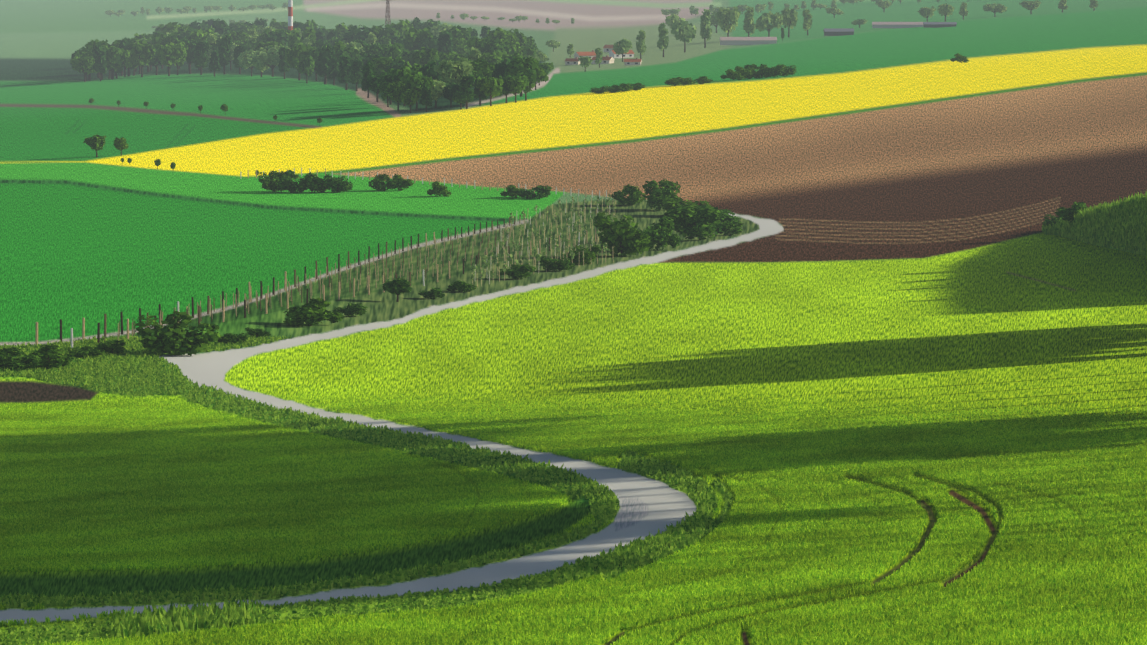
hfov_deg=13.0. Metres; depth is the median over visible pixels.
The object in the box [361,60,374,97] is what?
wood tree
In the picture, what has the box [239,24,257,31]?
wood tree
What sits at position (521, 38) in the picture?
wood tree
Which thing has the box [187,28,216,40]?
wood tree
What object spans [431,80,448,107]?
wood tree
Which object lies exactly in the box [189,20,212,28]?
wood tree
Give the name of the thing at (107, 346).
scrub
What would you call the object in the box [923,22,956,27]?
farm shed
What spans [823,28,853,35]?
farm shed
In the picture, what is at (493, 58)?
wood tree
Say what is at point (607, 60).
house
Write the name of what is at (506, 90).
wood tree
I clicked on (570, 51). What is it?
tree
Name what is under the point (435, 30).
wood tree
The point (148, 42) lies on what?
wood tree
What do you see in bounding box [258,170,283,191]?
bush
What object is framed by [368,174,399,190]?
bush
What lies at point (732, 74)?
bush
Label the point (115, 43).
wood tree
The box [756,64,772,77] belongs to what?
bush
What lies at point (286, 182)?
bush
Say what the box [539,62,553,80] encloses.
wood tree
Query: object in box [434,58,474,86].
wood tree
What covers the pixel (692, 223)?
bush
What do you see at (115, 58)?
wood tree
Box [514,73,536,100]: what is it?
wood tree
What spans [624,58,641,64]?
house
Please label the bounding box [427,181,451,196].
bush
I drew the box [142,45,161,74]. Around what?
wood tree
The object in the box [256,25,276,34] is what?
wood tree
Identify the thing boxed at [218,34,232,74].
wood tree
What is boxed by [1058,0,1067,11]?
tree
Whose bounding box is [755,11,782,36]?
tree
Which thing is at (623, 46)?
tree
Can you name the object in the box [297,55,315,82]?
wood tree
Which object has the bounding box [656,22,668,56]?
tree
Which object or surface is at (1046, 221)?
mound shrub
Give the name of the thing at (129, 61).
wood tree
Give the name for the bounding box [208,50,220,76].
wood tree
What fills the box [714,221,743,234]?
bush
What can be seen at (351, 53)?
wood tree
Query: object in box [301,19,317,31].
wood tree
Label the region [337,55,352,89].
wood tree
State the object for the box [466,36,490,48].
wood tree
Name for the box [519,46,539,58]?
wood tree
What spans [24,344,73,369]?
bush
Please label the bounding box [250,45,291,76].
wood tree
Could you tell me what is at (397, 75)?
wood tree
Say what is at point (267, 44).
wood tree
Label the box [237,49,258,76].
wood tree
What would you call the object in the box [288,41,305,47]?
wood tree
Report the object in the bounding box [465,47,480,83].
wood tree
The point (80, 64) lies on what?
wood tree
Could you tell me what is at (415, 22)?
wood tree
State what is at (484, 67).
wood tree
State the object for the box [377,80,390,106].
field tree
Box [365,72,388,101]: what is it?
wood tree
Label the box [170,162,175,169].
sapling
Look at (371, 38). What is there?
wood tree
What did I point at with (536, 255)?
orchard leaves
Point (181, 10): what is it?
tree line
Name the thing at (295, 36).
wood tree
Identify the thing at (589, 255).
scrub
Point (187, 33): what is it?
wood tree
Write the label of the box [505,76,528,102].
wood tree
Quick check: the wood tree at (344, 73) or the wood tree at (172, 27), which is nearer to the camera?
the wood tree at (344, 73)
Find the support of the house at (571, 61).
on the terrain
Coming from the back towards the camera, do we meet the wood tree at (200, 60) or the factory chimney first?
the factory chimney
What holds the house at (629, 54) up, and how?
on the terrain
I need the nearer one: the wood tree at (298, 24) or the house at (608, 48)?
the house at (608, 48)
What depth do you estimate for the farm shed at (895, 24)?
2224.51 m
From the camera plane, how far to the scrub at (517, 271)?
545.73 m
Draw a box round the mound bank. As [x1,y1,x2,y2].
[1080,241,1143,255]
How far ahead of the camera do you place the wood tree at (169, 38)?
2254.38 m
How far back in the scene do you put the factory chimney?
2551.38 m
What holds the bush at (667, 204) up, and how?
on the terrain
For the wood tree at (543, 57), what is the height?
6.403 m
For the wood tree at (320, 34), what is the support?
on the terrain
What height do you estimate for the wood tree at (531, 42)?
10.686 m
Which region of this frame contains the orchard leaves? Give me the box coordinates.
[470,195,615,280]
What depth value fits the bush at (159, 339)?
441.18 m
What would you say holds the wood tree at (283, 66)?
on the terrain
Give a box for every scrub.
[66,346,104,357]
[93,340,125,353]
[216,333,249,343]
[245,327,270,336]
[333,303,367,316]
[418,287,444,298]
[446,280,476,291]
[498,264,535,278]
[536,256,574,271]
[564,245,601,264]
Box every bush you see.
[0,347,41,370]
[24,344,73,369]
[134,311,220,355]
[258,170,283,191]
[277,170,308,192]
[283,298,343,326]
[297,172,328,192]
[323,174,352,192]
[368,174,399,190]
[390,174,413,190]
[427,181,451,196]
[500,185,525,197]
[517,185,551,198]
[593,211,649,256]
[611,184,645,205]
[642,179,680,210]
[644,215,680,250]
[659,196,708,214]
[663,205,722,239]
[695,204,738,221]
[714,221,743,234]
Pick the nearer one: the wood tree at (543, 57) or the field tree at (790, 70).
the field tree at (790, 70)
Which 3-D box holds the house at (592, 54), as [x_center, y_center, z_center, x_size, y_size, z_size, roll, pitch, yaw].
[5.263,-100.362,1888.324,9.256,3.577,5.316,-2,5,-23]
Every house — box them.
[565,57,580,64]
[574,50,595,58]
[592,55,614,63]
[603,44,618,51]
[609,50,634,57]
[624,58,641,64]
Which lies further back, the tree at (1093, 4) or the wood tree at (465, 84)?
the tree at (1093, 4)
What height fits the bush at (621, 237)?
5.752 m
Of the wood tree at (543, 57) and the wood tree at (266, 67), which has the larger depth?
the wood tree at (266, 67)
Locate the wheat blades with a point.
(238, 491)
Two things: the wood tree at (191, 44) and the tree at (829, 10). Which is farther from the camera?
the tree at (829, 10)
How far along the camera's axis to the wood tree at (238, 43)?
2231.47 m
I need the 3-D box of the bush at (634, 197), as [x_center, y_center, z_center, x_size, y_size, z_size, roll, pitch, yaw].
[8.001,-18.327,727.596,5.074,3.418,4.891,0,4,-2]
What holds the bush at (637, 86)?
on the terrain
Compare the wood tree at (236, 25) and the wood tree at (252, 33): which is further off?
the wood tree at (236, 25)
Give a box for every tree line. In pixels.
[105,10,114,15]
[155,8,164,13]
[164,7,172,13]
[176,9,186,13]
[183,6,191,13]
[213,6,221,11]
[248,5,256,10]
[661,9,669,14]
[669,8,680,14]
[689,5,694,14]
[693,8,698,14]
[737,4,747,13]
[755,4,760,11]
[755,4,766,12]
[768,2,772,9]
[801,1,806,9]
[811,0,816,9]
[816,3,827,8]
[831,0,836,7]
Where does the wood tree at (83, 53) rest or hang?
on the terrain
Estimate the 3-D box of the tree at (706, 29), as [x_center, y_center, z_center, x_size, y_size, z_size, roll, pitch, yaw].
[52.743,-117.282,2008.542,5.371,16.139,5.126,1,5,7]
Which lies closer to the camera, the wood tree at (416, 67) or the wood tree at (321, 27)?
the wood tree at (416, 67)
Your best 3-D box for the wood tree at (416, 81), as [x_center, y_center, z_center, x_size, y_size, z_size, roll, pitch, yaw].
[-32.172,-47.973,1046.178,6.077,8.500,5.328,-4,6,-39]
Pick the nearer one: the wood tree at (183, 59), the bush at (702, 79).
the bush at (702, 79)
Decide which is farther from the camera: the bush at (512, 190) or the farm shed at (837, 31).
the farm shed at (837, 31)
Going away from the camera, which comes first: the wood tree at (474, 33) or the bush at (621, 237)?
the bush at (621, 237)
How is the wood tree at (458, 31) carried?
on the terrain
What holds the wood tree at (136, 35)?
on the terrain
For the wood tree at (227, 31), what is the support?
on the terrain
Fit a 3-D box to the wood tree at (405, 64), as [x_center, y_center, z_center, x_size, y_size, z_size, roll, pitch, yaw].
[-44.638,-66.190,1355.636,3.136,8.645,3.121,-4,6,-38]
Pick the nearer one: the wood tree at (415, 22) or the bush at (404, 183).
the bush at (404, 183)
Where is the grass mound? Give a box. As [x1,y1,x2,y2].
[1042,192,1146,255]
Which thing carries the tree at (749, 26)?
on the terrain
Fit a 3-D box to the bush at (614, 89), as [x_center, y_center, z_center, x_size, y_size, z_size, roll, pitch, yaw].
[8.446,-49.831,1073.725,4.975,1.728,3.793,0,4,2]
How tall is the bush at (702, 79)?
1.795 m
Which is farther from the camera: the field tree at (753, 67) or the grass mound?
the field tree at (753, 67)
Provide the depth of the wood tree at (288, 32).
2267.87 m
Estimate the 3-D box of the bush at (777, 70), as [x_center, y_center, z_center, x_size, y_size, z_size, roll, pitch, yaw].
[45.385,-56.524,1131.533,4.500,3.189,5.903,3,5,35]
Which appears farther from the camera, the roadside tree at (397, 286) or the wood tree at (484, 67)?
the wood tree at (484, 67)
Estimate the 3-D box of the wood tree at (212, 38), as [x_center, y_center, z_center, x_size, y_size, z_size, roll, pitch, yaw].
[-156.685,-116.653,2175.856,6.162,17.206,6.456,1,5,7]
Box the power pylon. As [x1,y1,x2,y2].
[385,0,390,24]
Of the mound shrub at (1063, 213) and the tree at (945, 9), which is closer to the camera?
the mound shrub at (1063, 213)
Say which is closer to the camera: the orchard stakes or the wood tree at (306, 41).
the orchard stakes
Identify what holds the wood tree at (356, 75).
on the terrain
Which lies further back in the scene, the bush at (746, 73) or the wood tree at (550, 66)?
the wood tree at (550, 66)
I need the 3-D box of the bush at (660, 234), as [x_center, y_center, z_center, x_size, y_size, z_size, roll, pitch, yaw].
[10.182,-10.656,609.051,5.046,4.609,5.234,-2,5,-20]
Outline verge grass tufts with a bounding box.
[0,334,732,644]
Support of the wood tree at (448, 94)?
on the terrain
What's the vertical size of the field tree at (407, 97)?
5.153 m
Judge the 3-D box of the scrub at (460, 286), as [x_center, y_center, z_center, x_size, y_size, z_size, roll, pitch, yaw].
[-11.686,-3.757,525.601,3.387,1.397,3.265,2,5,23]
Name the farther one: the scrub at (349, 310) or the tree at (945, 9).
the tree at (945, 9)
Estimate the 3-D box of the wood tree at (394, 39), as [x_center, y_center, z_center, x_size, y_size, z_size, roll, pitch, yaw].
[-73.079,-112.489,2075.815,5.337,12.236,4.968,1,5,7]
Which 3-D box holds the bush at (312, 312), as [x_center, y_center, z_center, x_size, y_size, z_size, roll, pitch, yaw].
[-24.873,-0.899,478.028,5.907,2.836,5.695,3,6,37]
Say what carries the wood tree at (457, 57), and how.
on the terrain
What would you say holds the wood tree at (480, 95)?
on the terrain
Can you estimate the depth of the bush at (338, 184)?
764.91 m
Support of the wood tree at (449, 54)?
on the terrain
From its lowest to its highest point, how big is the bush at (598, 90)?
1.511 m
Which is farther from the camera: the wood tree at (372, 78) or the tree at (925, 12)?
the tree at (925, 12)
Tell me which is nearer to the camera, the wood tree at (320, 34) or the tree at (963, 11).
the wood tree at (320, 34)
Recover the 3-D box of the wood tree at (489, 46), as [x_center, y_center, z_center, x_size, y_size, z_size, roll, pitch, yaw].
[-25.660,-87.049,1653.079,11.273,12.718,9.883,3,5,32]
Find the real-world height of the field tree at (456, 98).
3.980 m
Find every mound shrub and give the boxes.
[1041,214,1059,226]
[1054,202,1086,221]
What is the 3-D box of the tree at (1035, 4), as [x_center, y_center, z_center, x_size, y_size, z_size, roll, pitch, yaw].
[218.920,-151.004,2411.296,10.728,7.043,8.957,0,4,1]
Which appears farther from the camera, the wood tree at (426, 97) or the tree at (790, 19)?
the tree at (790, 19)
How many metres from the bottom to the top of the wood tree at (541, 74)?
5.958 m
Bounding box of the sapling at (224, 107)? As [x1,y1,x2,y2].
[220,104,227,110]
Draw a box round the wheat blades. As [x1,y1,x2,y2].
[0,383,1146,644]
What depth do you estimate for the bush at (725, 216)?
692.39 m
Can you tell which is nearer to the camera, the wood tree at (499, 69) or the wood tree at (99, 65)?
the wood tree at (499, 69)
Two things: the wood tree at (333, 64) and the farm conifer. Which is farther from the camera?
the farm conifer
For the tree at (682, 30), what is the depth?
1917.72 m
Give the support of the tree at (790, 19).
on the terrain
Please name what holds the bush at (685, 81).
on the terrain
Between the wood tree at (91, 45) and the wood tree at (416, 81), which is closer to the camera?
the wood tree at (416, 81)
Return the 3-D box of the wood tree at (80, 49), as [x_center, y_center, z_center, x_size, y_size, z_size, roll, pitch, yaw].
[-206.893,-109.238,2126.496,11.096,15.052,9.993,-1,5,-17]
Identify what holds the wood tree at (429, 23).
on the terrain
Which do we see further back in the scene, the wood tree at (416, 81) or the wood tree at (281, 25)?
the wood tree at (281, 25)
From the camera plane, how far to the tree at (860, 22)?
2308.21 m
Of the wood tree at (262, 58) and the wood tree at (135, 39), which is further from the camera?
the wood tree at (135, 39)
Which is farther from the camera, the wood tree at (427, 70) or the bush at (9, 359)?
the wood tree at (427, 70)
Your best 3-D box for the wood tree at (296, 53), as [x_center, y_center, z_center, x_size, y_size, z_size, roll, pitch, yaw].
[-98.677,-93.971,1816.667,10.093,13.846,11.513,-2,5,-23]
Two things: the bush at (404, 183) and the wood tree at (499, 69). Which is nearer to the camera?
the bush at (404, 183)
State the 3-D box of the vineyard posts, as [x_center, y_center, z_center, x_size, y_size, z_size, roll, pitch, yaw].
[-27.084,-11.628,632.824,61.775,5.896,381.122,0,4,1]
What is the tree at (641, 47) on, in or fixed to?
on the terrain
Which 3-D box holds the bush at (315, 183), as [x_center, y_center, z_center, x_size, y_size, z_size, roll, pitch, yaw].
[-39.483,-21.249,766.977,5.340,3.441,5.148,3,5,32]
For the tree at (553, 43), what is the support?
on the terrain
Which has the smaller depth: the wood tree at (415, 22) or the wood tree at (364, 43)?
the wood tree at (364, 43)
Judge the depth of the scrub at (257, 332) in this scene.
462.66 m
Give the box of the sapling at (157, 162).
[154,159,160,168]
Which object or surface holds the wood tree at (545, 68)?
on the terrain
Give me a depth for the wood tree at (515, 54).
1400.52 m
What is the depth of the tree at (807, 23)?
2174.04 m
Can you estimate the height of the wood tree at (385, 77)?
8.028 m
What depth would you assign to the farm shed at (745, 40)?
2008.69 m
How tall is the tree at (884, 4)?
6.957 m
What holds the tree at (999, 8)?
on the terrain
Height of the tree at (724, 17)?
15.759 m
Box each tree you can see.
[70,46,87,64]
[70,56,96,81]
[74,48,94,80]
[83,135,105,157]
[85,39,110,79]
[92,42,106,80]
[105,46,127,79]
[110,40,122,75]
[113,137,127,155]
[114,62,123,78]
[119,37,138,75]
[122,50,134,76]
[127,37,151,71]
[130,40,156,76]
[134,33,152,38]
[139,38,153,71]
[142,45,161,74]
[151,32,180,70]
[155,24,165,32]
[156,42,184,75]
[160,22,189,34]
[171,41,188,74]
[174,37,205,73]
[178,27,197,39]
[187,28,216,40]
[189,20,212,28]
[191,35,208,69]
[193,40,209,74]
[201,26,215,32]
[205,33,216,62]
[207,19,214,25]
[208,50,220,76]
[212,17,228,34]
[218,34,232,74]
[222,27,243,60]
[229,22,249,30]
[229,42,238,69]
[232,45,246,73]
[233,41,249,53]
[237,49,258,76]
[238,22,257,30]
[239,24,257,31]
[244,29,258,40]
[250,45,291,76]
[254,18,266,28]
[254,41,282,70]
[255,47,269,76]
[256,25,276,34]
[259,28,291,40]
[262,31,288,45]
[269,21,297,29]
[277,46,290,78]
[284,43,313,79]
[288,30,301,44]
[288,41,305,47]
[291,27,302,34]
[293,21,302,28]
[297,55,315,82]
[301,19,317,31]
[301,27,316,44]
[302,37,311,45]
[303,48,320,80]
[313,25,326,34]
[315,44,334,84]
[316,30,325,45]
[326,29,337,42]
[326,55,339,84]
[332,41,345,69]
[335,22,348,38]
[337,46,364,60]
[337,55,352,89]
[341,25,370,45]
[342,40,364,52]
[346,24,359,35]
[349,59,362,90]
[353,39,366,51]
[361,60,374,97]
[365,32,376,44]
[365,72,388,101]
[369,24,403,43]
[375,69,393,104]
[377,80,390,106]
[381,277,411,301]
[385,81,405,110]
[390,66,422,105]
[391,19,413,38]
[391,36,398,43]
[398,89,420,112]
[403,27,432,51]
[403,61,411,69]
[403,71,434,110]
[410,17,420,30]
[410,63,420,71]
[417,19,440,35]
[419,60,443,81]
[419,83,432,111]
[430,23,456,38]
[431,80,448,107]
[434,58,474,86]
[436,31,454,54]
[438,25,471,40]
[438,51,464,60]
[443,82,459,107]
[447,54,464,60]
[451,36,468,55]
[452,90,468,108]
[458,74,475,108]
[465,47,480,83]
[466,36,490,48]
[469,57,494,77]
[470,29,478,38]
[473,74,487,105]
[476,76,503,105]
[477,38,513,57]
[480,26,491,38]
[481,52,502,63]
[486,27,517,42]
[492,58,512,78]
[494,50,506,58]
[499,75,512,102]
[501,39,526,56]
[501,52,522,63]
[504,28,527,46]
[504,56,538,96]
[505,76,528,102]
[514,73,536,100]
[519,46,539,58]
[525,54,539,60]
[526,36,538,50]
[535,50,548,62]
[535,66,548,89]
[538,63,548,84]
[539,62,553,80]
[545,40,560,51]
[567,43,573,57]
[578,56,591,71]
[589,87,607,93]
[595,48,602,67]
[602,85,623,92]
[612,38,631,61]
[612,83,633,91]
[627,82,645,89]
[636,29,646,58]
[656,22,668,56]
[665,14,684,28]
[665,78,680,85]
[671,19,696,52]
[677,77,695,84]
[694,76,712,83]
[700,9,711,47]
[709,12,718,32]
[715,6,740,36]
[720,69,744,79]
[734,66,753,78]
[743,6,755,36]
[744,64,764,77]
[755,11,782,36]
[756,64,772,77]
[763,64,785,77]
[781,7,797,36]
[781,64,796,76]
[802,9,811,34]
[825,7,843,17]
[851,19,867,27]
[875,0,891,11]
[917,6,935,21]
[937,3,954,21]
[950,53,968,62]
[958,2,967,19]
[983,3,1007,16]
[1019,0,1040,13]
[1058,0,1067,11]
[1089,0,1097,10]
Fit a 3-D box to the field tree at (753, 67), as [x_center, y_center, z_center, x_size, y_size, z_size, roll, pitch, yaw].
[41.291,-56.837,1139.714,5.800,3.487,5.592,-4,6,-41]
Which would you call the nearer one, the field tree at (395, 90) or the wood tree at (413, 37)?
the field tree at (395, 90)
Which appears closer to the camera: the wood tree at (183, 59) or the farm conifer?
the farm conifer
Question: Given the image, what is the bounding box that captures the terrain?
[0,0,1146,644]
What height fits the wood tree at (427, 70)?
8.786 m
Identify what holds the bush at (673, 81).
on the terrain
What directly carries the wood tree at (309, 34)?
on the terrain
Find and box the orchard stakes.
[472,192,615,286]
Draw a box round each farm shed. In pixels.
[719,37,776,44]
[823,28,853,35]
[872,22,922,27]
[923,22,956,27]
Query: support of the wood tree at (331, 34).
on the terrain
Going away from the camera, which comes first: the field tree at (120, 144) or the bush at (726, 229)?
the bush at (726, 229)
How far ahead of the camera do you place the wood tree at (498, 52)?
1586.14 m
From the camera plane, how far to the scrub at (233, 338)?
454.70 m
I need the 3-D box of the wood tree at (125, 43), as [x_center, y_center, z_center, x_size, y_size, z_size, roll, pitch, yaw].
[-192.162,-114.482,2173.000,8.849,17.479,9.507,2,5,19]
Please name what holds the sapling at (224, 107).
on the terrain
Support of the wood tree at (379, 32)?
on the terrain
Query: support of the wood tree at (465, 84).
on the terrain
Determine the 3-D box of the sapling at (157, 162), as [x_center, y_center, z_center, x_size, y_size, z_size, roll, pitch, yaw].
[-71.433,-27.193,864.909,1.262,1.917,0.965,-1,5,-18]
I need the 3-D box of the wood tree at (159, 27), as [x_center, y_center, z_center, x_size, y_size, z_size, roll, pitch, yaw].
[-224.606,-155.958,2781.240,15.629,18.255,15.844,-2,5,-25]
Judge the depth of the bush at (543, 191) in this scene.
743.16 m
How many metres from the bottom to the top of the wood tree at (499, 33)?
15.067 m
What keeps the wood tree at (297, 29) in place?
on the terrain
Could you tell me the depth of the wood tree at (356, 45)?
1832.09 m
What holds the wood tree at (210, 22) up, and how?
on the terrain
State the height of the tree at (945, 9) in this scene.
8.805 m
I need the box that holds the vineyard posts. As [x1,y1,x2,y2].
[35,168,613,347]
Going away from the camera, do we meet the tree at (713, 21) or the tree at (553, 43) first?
the tree at (553, 43)
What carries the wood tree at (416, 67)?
on the terrain
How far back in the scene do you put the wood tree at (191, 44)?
2137.29 m
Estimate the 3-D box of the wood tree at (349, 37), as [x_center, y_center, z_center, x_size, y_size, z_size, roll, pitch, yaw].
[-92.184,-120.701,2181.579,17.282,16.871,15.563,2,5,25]
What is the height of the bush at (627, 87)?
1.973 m
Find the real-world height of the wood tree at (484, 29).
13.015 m
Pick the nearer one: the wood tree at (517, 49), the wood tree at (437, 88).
the wood tree at (437, 88)
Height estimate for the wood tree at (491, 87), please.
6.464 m
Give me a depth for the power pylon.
2499.24 m
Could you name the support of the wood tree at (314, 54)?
on the terrain
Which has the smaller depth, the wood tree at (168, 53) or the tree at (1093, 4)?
the wood tree at (168, 53)
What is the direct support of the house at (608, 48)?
on the terrain
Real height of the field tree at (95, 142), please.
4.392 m
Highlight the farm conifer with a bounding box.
[781,27,784,40]
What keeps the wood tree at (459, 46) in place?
on the terrain
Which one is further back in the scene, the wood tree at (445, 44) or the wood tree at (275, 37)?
the wood tree at (275, 37)
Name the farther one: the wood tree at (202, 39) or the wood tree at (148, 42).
the wood tree at (148, 42)
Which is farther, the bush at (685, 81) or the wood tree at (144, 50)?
the wood tree at (144, 50)
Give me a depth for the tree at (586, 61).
1613.68 m
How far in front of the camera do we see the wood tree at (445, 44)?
1859.32 m
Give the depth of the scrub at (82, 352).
436.07 m
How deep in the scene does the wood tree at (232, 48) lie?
2182.85 m
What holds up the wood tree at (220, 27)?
on the terrain
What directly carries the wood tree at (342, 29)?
on the terrain
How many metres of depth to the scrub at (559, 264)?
560.23 m
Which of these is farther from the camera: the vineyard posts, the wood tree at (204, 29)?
the wood tree at (204, 29)
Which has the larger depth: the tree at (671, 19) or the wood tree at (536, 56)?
the tree at (671, 19)
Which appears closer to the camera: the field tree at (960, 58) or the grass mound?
the grass mound
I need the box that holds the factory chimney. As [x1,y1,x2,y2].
[288,0,292,30]
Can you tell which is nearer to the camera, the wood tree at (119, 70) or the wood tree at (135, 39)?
the wood tree at (119, 70)
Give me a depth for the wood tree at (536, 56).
1554.60 m
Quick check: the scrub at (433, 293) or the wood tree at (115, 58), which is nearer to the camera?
the scrub at (433, 293)
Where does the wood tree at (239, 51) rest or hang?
on the terrain
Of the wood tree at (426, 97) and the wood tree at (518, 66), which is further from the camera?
the wood tree at (518, 66)
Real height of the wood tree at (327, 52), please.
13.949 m
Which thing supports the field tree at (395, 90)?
on the terrain
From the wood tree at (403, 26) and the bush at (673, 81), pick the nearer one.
the bush at (673, 81)
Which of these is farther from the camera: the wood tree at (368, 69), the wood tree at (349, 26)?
the wood tree at (349, 26)

